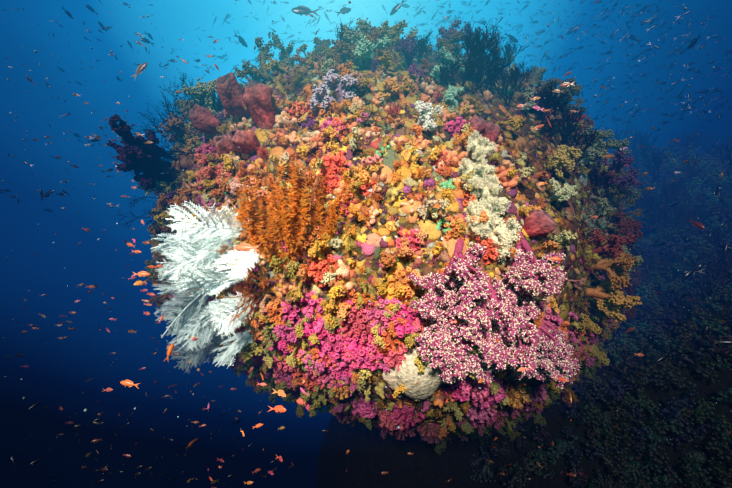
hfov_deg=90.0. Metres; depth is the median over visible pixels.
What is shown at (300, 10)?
fusilier school
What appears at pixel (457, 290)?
reef soft growth
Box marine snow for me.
[2,0,730,439]
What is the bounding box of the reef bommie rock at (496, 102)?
[168,54,603,423]
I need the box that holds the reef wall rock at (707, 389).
[481,157,731,487]
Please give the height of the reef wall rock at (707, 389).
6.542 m
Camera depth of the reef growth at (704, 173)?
2.77 m
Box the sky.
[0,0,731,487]
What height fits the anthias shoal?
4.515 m
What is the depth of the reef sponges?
1.49 m
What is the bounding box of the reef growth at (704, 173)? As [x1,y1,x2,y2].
[469,117,731,487]
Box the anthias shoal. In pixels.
[0,0,731,487]
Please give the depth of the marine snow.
0.93 m
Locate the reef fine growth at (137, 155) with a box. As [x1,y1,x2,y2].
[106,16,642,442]
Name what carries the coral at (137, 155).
on the reef bommie rock at (496, 102)
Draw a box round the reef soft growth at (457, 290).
[136,17,643,454]
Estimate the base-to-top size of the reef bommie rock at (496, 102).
2.466 m
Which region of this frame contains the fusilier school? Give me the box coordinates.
[0,0,731,486]
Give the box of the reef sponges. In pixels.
[188,72,556,399]

